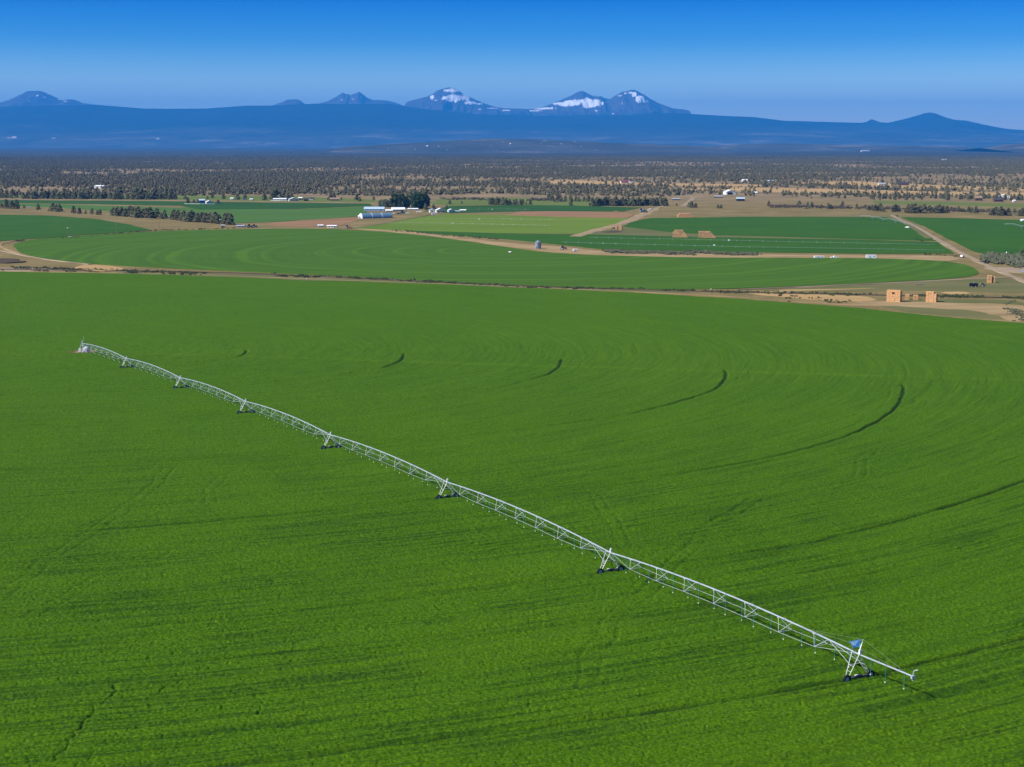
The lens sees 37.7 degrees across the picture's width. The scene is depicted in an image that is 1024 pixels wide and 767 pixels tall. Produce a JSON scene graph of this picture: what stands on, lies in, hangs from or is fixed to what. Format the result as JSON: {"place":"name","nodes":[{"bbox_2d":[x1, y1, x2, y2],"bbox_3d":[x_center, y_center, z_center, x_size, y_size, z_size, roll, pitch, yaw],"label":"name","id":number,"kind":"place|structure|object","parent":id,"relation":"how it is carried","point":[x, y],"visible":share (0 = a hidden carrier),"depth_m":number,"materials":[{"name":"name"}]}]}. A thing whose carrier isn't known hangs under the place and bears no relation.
{"place":"outdoors","nodes":[
{"label":"outdoors","id":0,"kind":"place"},
{"bbox_2d":[0,241,20,253],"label":"farm track","id":1,"kind":"structure","parent":0,"point":[8,249],"depth_m":1293.20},
{"bbox_2d":[0,250,91,264],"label":"farm track","id":2,"kind":"structure","parent":0,"point":[42,258],"depth_m":1181.63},
{"bbox_2d":[0,91,94,106],"bbox_3d":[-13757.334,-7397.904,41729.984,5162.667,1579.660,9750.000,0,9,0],"label":"mountain","id":3,"kind":"structure","parent":0,"point":[34,98],"depth_m":42690.89,"materials":[{"name":"stone"}]},
{"bbox_2d":[0,214,148,240],"bbox_3d":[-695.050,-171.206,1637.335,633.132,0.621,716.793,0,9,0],"label":"crop field","id":4,"kind":"structure","parent":0,"point":[18,227],"depth_m":1615.47,"materials":[{"name":"plant"}]},
{"bbox_2d":[75,265,123,270],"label":"sandy bank","id":5,"kind":"structure","parent":0,"point":[108,268],"depth_m":1094.26,"materials":[{"name":"sand"}]},
{"bbox_2d":[0,200,371,209],"bbox_3d":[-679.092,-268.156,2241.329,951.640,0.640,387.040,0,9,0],"label":"crop field","id":6,"kind":"structure","parent":0,"point":[242,205],"depth_m":2216.70,"materials":[{"name":"plant"}]},
{"bbox_2d":[1,203,371,222],"bbox_3d":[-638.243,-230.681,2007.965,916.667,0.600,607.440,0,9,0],"label":"crop field","id":7,"kind":"structure","parent":0,"point":[257,215],"depth_m":1963.32,"materials":[{"name":"plant"}]},
{"bbox_2d":[0,195,377,201],"bbox_3d":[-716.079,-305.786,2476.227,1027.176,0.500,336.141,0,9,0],"label":"pasture","id":8,"kind":"structure","parent":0,"point":[258,198],"depth_m":2459.08,"materials":[{"name":"plant"}]},
{"bbox_2d":[275,99,303,104],"bbox_3d":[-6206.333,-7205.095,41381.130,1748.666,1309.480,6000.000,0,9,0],"label":"mountain","id":9,"kind":"structure","parent":0,"point":[292,102],"depth_m":42153.40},
{"bbox_2d":[267,218,357,226],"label":"tilled field","id":10,"kind":"structure","parent":0,"point":[324,222],"depth_m":1719.42,"materials":[{"name":"soil"}]},
{"bbox_2d":[319,92,402,105],"bbox_3d":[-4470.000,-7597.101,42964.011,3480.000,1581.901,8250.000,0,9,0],"label":"mountain","id":11,"kind":"structure","parent":0,"point":[355,98],"depth_m":43979.86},
{"bbox_2d":[0,271,750,297],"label":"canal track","id":12,"kind":"structure","parent":0,"point":[384,281],"depth_m":983.00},
{"bbox_2d":[347,214,431,228],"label":"farm track","id":13,"kind":"structure","parent":0,"point":[393,221],"depth_m":1737.01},
{"bbox_2d":[391,207,404,210],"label":"barn","id":14,"kind":"structure","parent":0,"point":[398,208],"depth_m":2007.51,"materials":[{"name":"beige"}]},
{"bbox_2d":[404,87,531,115],"bbox_3d":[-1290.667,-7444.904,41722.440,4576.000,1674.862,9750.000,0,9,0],"label":"mountain","id":15,"kind":"structure","parent":0,"point":[450,99],"depth_m":42573.07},
{"bbox_2d":[357,214,628,233],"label":"crop field","id":16,"kind":"structure","parent":0,"point":[560,225],"depth_m":1675.12,"materials":[{"name":"plant"}]},
{"bbox_2d":[13,229,978,289],"bbox_3d":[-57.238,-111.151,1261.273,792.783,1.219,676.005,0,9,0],"label":"mown field","id":17,"kind":"structure","parent":0,"point":[353,253],"depth_m":1143.30,"materials":[{"name":"plant"}]},
{"bbox_2d":[3,269,1019,298],"bbox_3d":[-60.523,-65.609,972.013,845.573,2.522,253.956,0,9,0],"label":"canal bank","id":18,"kind":"structure","parent":0,"point":[500,284],"depth_m":954.85,"materials":[{"name":"soil"}]},
{"bbox_2d":[0,266,1023,302],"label":"weeds","id":19,"kind":"object","parent":18,"relation":"on","point":[505,285],"visible":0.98,"depth_m":954.95,"materials":[{"name":"plant"}]},
{"bbox_2d":[0,271,1023,766],"bbox_3d":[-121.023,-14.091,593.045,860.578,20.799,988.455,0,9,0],"label":"alfalfa field","id":20,"kind":"structure","parent":0,"point":[190,575],"depth_m":296.57,"materials":[{"name":"plant"}]},
{"bbox_2d":[78,341,917,688],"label":"irrigation pivot","id":21,"kind":"object","parent":20,"relation":"on","point":[852,643],"visible":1,"depth_m":272.42,"materials":[{"name":"metal"}]},
{"bbox_2d":[0,104,1023,147],"bbox_3d":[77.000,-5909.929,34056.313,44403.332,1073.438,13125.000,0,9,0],"label":"foothills","id":22,"kind":"structure","parent":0,"point":[267,126],"depth_m":32591.66,"materials":[{"name":"blue"}]},
{"bbox_2d":[0,148,1023,322],"bbox_3d":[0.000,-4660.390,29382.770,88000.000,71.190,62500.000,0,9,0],"label":"ground","id":23,"kind":"structure","parent":0,"point":[749,206],"depth_m":2379.18,"materials":[{"name":"brown soil"}]},
{"bbox_2d":[9,188,15,197],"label":"conifer tree","id":24,"kind":"object","parent":23,"relation":"on","point":[12,192],"visible":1,"depth_m":2472.63,"materials":[{"name":"green plant"}]},
{"bbox_2d":[0,258,26,263],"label":"brush patch","id":25,"kind":"object","parent":23,"relation":"on","point":[6,260],"visible":1,"depth_m":1148.53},
{"bbox_2d":[12,199,19,208],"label":"conifer tree","id":26,"kind":"object","parent":23,"relation":"on","point":[16,201],"visible":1,"depth_m":2079.32,"materials":[{"name":"green plant"}]},
{"bbox_2d":[0,268,59,270],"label":"dirt patch","id":27,"kind":"object","parent":23,"relation":"on","point":[24,270],"visible":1,"depth_m":1073.51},
{"bbox_2d":[29,190,37,198],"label":"conifer tree","id":28,"kind":"object","parent":23,"relation":"on","point":[32,196],"visible":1,"depth_m":2443.37,"materials":[{"name":"green plant"}]},
{"bbox_2d":[115,186,123,195],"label":"conifer tree","id":29,"kind":"object","parent":23,"relation":"on","point":[119,189],"visible":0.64,"depth_m":2470.43,"materials":[{"name":"green plant"}]},
{"bbox_2d":[116,206,123,215],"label":"conifer tree","id":30,"kind":"object","parent":23,"relation":"on","point":[120,209],"visible":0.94,"depth_m":1866.87,"materials":[{"name":"green plant"}]},
{"bbox_2d":[126,206,132,215],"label":"conifer tree","id":31,"kind":"object","parent":23,"relation":"on","point":[129,208],"visible":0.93,"depth_m":1853.21,"materials":[{"name":"green plant"}]},
{"bbox_2d":[132,206,141,217],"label":"conifer tree","id":32,"kind":"object","parent":23,"relation":"on","point":[137,208],"visible":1,"depth_m":1828.35,"materials":[{"name":"green plant"}]},
{"bbox_2d":[144,207,156,217],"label":"conifer tree","id":33,"kind":"object","parent":23,"relation":"on","point":[148,212],"visible":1,"depth_m":1815.64,"materials":[{"name":"green plant"}]},
{"bbox_2d":[152,208,159,217],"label":"conifer tree","id":34,"kind":"object","parent":23,"relation":"on","point":[156,210],"visible":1,"depth_m":1816.56,"materials":[{"name":"green plant"}]},
{"bbox_2d":[169,209,177,219],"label":"conifer tree","id":35,"kind":"object","parent":23,"relation":"on","point":[172,213],"visible":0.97,"depth_m":1780.75,"materials":[{"name":"green plant"}]},
{"bbox_2d":[173,210,180,219],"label":"conifer tree","id":36,"kind":"object","parent":23,"relation":"on","point":[177,214],"visible":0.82,"depth_m":1768.98,"materials":[{"name":"green plant"}]},
{"bbox_2d":[179,210,186,220],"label":"conifer tree","id":37,"kind":"object","parent":23,"relation":"on","point":[183,213],"visible":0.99,"depth_m":1746.54,"materials":[{"name":"green plant"}]},
{"bbox_2d":[182,211,191,221],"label":"conifer tree","id":38,"kind":"object","parent":23,"relation":"on","point":[186,218],"visible":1,"depth_m":1737.58,"materials":[{"name":"green plant"}]},
{"bbox_2d":[187,210,196,221],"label":"conifer tree","id":39,"kind":"object","parent":23,"relation":"on","point":[192,212],"visible":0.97,"depth_m":1735.87,"materials":[{"name":"green plant"}]},
{"bbox_2d":[192,212,200,221],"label":"conifer tree","id":40,"kind":"object","parent":23,"relation":"on","point":[197,216],"visible":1,"depth_m":1725.04,"materials":[{"name":"green plant"}]},
{"bbox_2d":[204,212,212,222],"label":"conifer tree","id":41,"kind":"object","parent":23,"relation":"on","point":[208,216],"visible":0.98,"depth_m":1713.44,"materials":[{"name":"green plant"}]},
{"bbox_2d":[208,211,218,222],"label":"conifer tree","id":42,"kind":"object","parent":23,"relation":"on","point":[214,214],"visible":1,"depth_m":1703.48,"materials":[{"name":"green plant"}]},
{"bbox_2d":[214,214,221,223],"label":"conifer tree","id":43,"kind":"object","parent":23,"relation":"on","point":[217,220],"visible":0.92,"depth_m":1693.88,"materials":[{"name":"green plant"}]},
{"bbox_2d":[222,212,231,224],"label":"conifer tree","id":44,"kind":"object","parent":23,"relation":"on","point":[225,216],"visible":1,"depth_m":1677.88,"materials":[{"name":"green plant"}]},
{"bbox_2d":[225,213,234,224],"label":"conifer tree","id":45,"kind":"object","parent":23,"relation":"on","point":[230,216],"visible":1,"depth_m":1672.62,"materials":[{"name":"green plant"}]},
{"bbox_2d":[269,190,275,199],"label":"conifer tree","id":46,"kind":"object","parent":23,"relation":"on","point":[272,195],"visible":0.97,"depth_m":2387.19,"materials":[{"name":"green plant"}]},
{"bbox_2d":[364,207,384,210],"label":"barn","id":47,"kind":"structure","parent":23,"relation":"on","point":[374,208],"depth_m":2014.38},
{"bbox_2d":[359,213,392,218],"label":"greenhouse","id":48,"kind":"object","parent":23,"relation":"on","point":[374,215],"visible":1,"depth_m":1820.31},
{"bbox_2d":[389,193,398,206],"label":"shade tree","id":49,"kind":"object","parent":23,"relation":"on","point":[393,198],"visible":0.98,"depth_m":2125.24,"materials":[{"name":"green plant"}]},
{"bbox_2d":[397,193,406,206],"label":"shade tree","id":50,"kind":"object","parent":23,"relation":"on","point":[400,204],"visible":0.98,"depth_m":2109.83,"materials":[{"name":"green plant"}]},
{"bbox_2d":[117,271,688,292],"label":"rough grass","id":51,"kind":"structure","parent":23,"relation":"on","point":[285,277],"depth_m":1001.86,"materials":[{"name":"plant"}]},
{"bbox_2d":[402,196,409,207],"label":"shade tree","id":52,"kind":"object","parent":23,"relation":"on","point":[407,203],"visible":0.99,"depth_m":2110.90,"materials":[{"name":"green plant"}]},
{"bbox_2d":[411,192,421,208],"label":"shade tree","id":53,"kind":"object","parent":23,"relation":"on","point":[414,205],"visible":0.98,"depth_m":2076.12,"materials":[{"name":"green plant"}]},
{"bbox_2d":[415,192,424,208],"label":"shade tree","id":54,"kind":"object","parent":23,"relation":"on","point":[421,200],"visible":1,"depth_m":2076.49,"materials":[{"name":"green plant"}]},
{"bbox_2d":[423,193,428,206],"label":"shade tree","id":55,"kind":"object","parent":23,"relation":"on","point":[426,199],"visible":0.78,"depth_m":2094.44,"materials":[{"name":"green plant"}]},
{"bbox_2d":[13,227,959,256],"bbox_3d":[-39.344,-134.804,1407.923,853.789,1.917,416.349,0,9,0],"label":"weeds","id":56,"kind":"object","parent":23,"relation":"on","point":[392,230],"visible":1,"depth_m":1481.26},
{"bbox_2d":[0,155,1023,197],"bbox_3d":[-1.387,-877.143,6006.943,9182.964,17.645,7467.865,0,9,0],"label":"juniper woodland","id":57,"kind":"object","parent":23,"relation":"on","point":[244,179],"visible":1,"depth_m":4238.74,"materials":[{"name":"green plant"}]},
{"bbox_2d":[535,240,540,248],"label":"grain bin","id":58,"kind":"object","parent":23,"relation":"on","point":[537,244],"visible":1,"depth_m":1293.44,"materials":[{"name":"metal"}]},
{"bbox_2d":[611,196,619,205],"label":"conifer tree","id":59,"kind":"object","parent":23,"relation":"on","point":[615,200],"visible":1,"depth_m":2170.39,"materials":[{"name":"green plant"}]},
{"bbox_2d":[629,196,635,205],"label":"conifer tree","id":60,"kind":"object","parent":23,"relation":"on","point":[633,200],"visible":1,"depth_m":2171.52,"materials":[{"name":"green plant"}]},
{"bbox_2d":[635,197,641,205],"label":"conifer tree","id":61,"kind":"object","parent":23,"relation":"on","point":[638,199],"visible":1,"depth_m":2171.68,"materials":[{"name":"green plant"}]},
{"bbox_2d":[673,230,687,236],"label":"hay stack","id":62,"kind":"object","parent":23,"relation":"on","point":[678,233],"visible":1,"depth_m":1447.15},
{"bbox_2d":[602,248,761,255],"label":"sagebrush","id":63,"kind":"object","parent":23,"relation":"on","point":[688,252],"visible":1,"depth_m":1237.11,"materials":[{"name":"plant"}]},
{"bbox_2d":[677,213,693,216],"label":"hay stack","id":64,"kind":"object","parent":23,"relation":"on","point":[684,215],"visible":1,"depth_m":1840.94,"materials":[{"name":"beige plant"}]},
{"bbox_2d":[698,231,715,237],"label":"hay stack","id":65,"kind":"object","parent":23,"relation":"on","point":[704,234],"visible":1,"depth_m":1439.75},
{"bbox_2d":[439,197,1020,211],"bbox_3d":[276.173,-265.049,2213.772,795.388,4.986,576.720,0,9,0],"label":"dry brush","id":66,"kind":"object","parent":23,"relation":"on","point":[952,209],"visible":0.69,"depth_m":2125.56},
{"bbox_2d":[751,291,875,301],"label":"sandy patch","id":67,"kind":"object","parent":23,"relation":"on","point":[841,298],"visible":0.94,"depth_m":874.81,"materials":[{"name":"sand"}]},
{"bbox_2d":[779,288,868,290],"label":"sandy patch","id":68,"kind":"object","parent":23,"relation":"on","point":[816,289],"visible":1,"depth_m":927.29,"materials":[{"name":"sand"}]},
{"bbox_2d":[761,277,1023,292],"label":"rough grass","id":69,"kind":"structure","parent":23,"relation":"on","point":[1003,285],"depth_m":940.95,"materials":[{"name":"plant"}]},
{"bbox_2d":[886,290,901,301],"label":"hay stack","id":70,"kind":"object","parent":23,"relation":"on","point":[893,295],"visible":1,"depth_m":846.16,"materials":[{"name":"beige plant"}]},
{"bbox_2d":[792,301,1023,315],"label":"dirt patch","id":71,"kind":"object","parent":23,"relation":"on","point":[991,308],"visible":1,"depth_m":824.32,"materials":[{"name":"soil"}]},
{"bbox_2d":[907,204,914,212],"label":"conifer tree","id":72,"kind":"object","parent":23,"relation":"on","point":[909,210],"visible":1,"depth_m":1946.41,"materials":[{"name":"green plant"}]},
{"bbox_2d":[911,202,920,212],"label":"conifer tree","id":73,"kind":"object","parent":23,"relation":"on","point":[916,208],"visible":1,"depth_m":1945.34,"materials":[{"name":"green plant"}]},
{"bbox_2d":[919,204,927,212],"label":"conifer tree","id":74,"kind":"object","parent":23,"relation":"on","point":[924,207],"visible":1,"depth_m":1944.67,"materials":[{"name":"green plant"}]},
{"bbox_2d":[926,291,937,301],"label":"hay stack","id":75,"kind":"object","parent":23,"relation":"on","point":[931,296],"visible":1,"depth_m":844.27,"materials":[{"name":"beige plant"}]},
{"bbox_2d":[883,299,1023,318],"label":"rough grass","id":76,"kind":"structure","parent":23,"relation":"on","point":[956,313],"depth_m":799.69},
{"bbox_2d":[942,291,969,293],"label":"sandy patch","id":77,"kind":"object","parent":23,"relation":"on","point":[957,292],"visible":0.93,"depth_m":905.23,"materials":[{"name":"sand"}]},
{"bbox_2d":[987,275,991,282],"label":"hay stack","id":78,"kind":"object","parent":23,"relation":"on","point":[989,278],"visible":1,"depth_m":971.80,"materials":[{"name":"beige plant"}]},
{"bbox_2d":[995,206,1005,215],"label":"conifer tree","id":79,"kind":"object","parent":23,"relation":"on","point":[1001,210],"visible":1,"depth_m":1878.39,"materials":[{"name":"green plant"}]},
{"bbox_2d":[980,251,1023,267],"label":"sagebrush","id":80,"kind":"object","parent":23,"relation":"on","point":[1011,259],"visible":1,"depth_m":1151.82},
{"bbox_2d":[985,267,1023,272],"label":"dirt patch","id":81,"kind":"object","parent":23,"relation":"on","point":[1012,270],"visible":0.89,"depth_m":1080.31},
{"bbox_2d":[1003,300,1023,320],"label":"sagebrush","id":82,"kind":"object","parent":23,"relation":"on","point":[1013,311],"visible":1,"depth_m":779.41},
{"bbox_2d":[0,0,1023,129],"label":"sky","id":83,"kind":"structure","parent":0,"point":[850,61],"materials":[{"name":"blue"}]},
{"bbox_2d":[327,139,736,152],"bbox_3d":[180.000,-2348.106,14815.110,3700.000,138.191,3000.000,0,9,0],"label":"hill","id":84,"kind":"structure","parent":0,"point":[503,146],"depth_m":14117.11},
{"bbox_2d":[426,205,640,212],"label":"crop field","id":85,"kind":"structure","parent":0,"point":[495,208],"depth_m":2082.07,"materials":[{"name":"plant"}]},
{"bbox_2d":[430,198,666,205],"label":"pasture","id":86,"kind":"structure","parent":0,"point":[454,202],"depth_m":2294.45,"materials":[{"name":"plant"}]},
{"bbox_2d":[528,91,611,115],"bbox_3d":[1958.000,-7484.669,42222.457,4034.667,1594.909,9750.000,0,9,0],"label":"mountain","id":87,"kind":"structure","parent":0,"point":[581,103],"depth_m":42337.57,"materials":[{"name":"stone"}]},
{"bbox_2d":[508,211,633,217],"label":"tilled field","id":88,"kind":"structure","parent":0,"point":[579,214],"depth_m":1911.13,"materials":[{"name":"soil"}]},
{"bbox_2d":[571,205,665,235],"bbox_3d":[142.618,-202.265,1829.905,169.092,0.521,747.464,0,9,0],"label":"dirt road","id":89,"kind":"structure","parent":0,"point":[636,217],"depth_m":1736.62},
{"bbox_2d":[605,90,690,114],"bbox_3d":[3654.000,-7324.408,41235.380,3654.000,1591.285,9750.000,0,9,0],"label":"mountain","id":90,"kind":"structure","parent":0,"point":[632,102],"depth_m":41882.81,"materials":[{"name":"stone"}]},
{"bbox_2d":[550,180,761,186],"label":"dry meadow","id":91,"kind":"structure","parent":0,"point":[608,182],"depth_m":3365.77,"materials":[{"name":"beige plant"}]},
{"bbox_2d":[350,228,962,260],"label":"bare strip","id":92,"kind":"object","parent":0,"point":[555,249],"visible":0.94,"depth_m":1227.32,"materials":[{"name":"soil"}]},
{"bbox_2d":[406,230,953,253],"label":"crop field","id":93,"kind":"structure","parent":0,"point":[723,244],"depth_m":1358.54,"materials":[{"name":"plant"}]},
{"bbox_2d":[591,237,889,244],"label":"wheel line","id":94,"kind":"object","parent":93,"relation":"on","point":[744,240],"visible":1,"depth_m":1386.71,"materials":[{"name":"metal"}]},
{"bbox_2d":[566,241,919,249],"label":"wheel line","id":95,"kind":"object","parent":93,"relation":"on","point":[738,246],"visible":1,"depth_m":1306.16,"materials":[{"name":"metal"}]},
{"bbox_2d":[679,198,695,206],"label":"farm track","id":96,"kind":"structure","parent":0,"point":[686,203],"depth_m":2293.71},
{"bbox_2d":[723,190,735,194],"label":"barn","id":97,"kind":"structure","parent":0,"point":[729,192],"depth_m":2646.17,"materials":[{"name":"white"}]},
{"bbox_2d":[592,227,923,241],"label":"stackyard","id":98,"kind":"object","parent":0,"point":[633,231],"visible":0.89,"depth_m":1495.02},
{"bbox_2d":[622,217,935,240],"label":"crop field","id":99,"kind":"structure","parent":0,"point":[844,227],"depth_m":1634.57,"materials":[{"name":"plant"}]},
{"bbox_2d":[706,143,975,150],"bbox_3d":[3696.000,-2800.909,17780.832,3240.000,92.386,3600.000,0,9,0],"label":"hill","id":100,"kind":"structure","parent":0,"point":[785,147],"depth_m":17024.58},
{"bbox_2d":[679,187,1023,195],"bbox_3d":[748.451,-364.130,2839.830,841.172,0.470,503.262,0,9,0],"label":"dry meadow","id":101,"kind":"structure","parent":0,"point":[739,189],"depth_m":2872.03,"materials":[{"name":"beige plant"}]},
{"bbox_2d":[739,277,1020,289],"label":"farm track","id":102,"kind":"structure","parent":0,"point":[868,283],"depth_m":966.02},
{"bbox_2d":[887,215,931,237],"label":"road verge","id":103,"kind":"structure","parent":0,"point":[923,234],"depth_m":1614.57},
{"bbox_2d":[797,181,1023,190],"bbox_3d":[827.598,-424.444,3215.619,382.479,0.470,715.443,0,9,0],"label":"dry meadow","id":104,"kind":"structure","parent":0,"point":[872,184],"depth_m":3207.95,"materials":[{"name":"beige plant"}]},
{"bbox_2d":[863,112,1023,132],"bbox_3d":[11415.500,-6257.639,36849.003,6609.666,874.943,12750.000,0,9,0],"label":"mountain","id":105,"kind":"structure","parent":0,"point":[932,120],"depth_m":37187.40,"materials":[{"name":"stone"}]},
{"bbox_2d":[873,201,1023,206],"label":"pasture","id":106,"kind":"structure","parent":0,"point":[952,203],"depth_m":2256.68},
{"bbox_2d":[890,215,1023,282],"bbox_3d":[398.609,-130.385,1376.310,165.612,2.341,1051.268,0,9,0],"label":"dirt road","id":107,"kind":"structure","parent":0,"point":[995,269],"depth_m":1223.37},
{"bbox_2d":[902,217,1023,253],"bbox_3d":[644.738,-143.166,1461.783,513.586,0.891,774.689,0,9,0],"label":"crop field","id":108,"kind":"structure","parent":0,"point":[985,236],"depth_m":1525.62,"materials":[{"name":"plant"}]},
{"bbox_2d":[973,196,981,200],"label":"barn","id":109,"kind":"structure","parent":0,"point":[977,198],"depth_m":2373.39,"materials":[{"name":"brown"}]},
{"bbox_2d":[956,144,1023,151],"bbox_3d":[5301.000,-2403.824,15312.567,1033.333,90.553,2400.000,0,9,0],"label":"hill","id":110,"kind":"structure","parent":0,"point":[1014,147],"depth_m":15130.47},
{"bbox_2d":[992,198,1003,201],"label":"house","id":111,"kind":"structure","parent":0,"point":[998,199],"depth_m":2322.97,"materials":[{"name":"grey"}]},
{"bbox_2d":[996,306,1023,321],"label":"dirt patch","id":112,"kind":"object","parent":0,"point":[1001,312],"visible":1,"depth_m":769.99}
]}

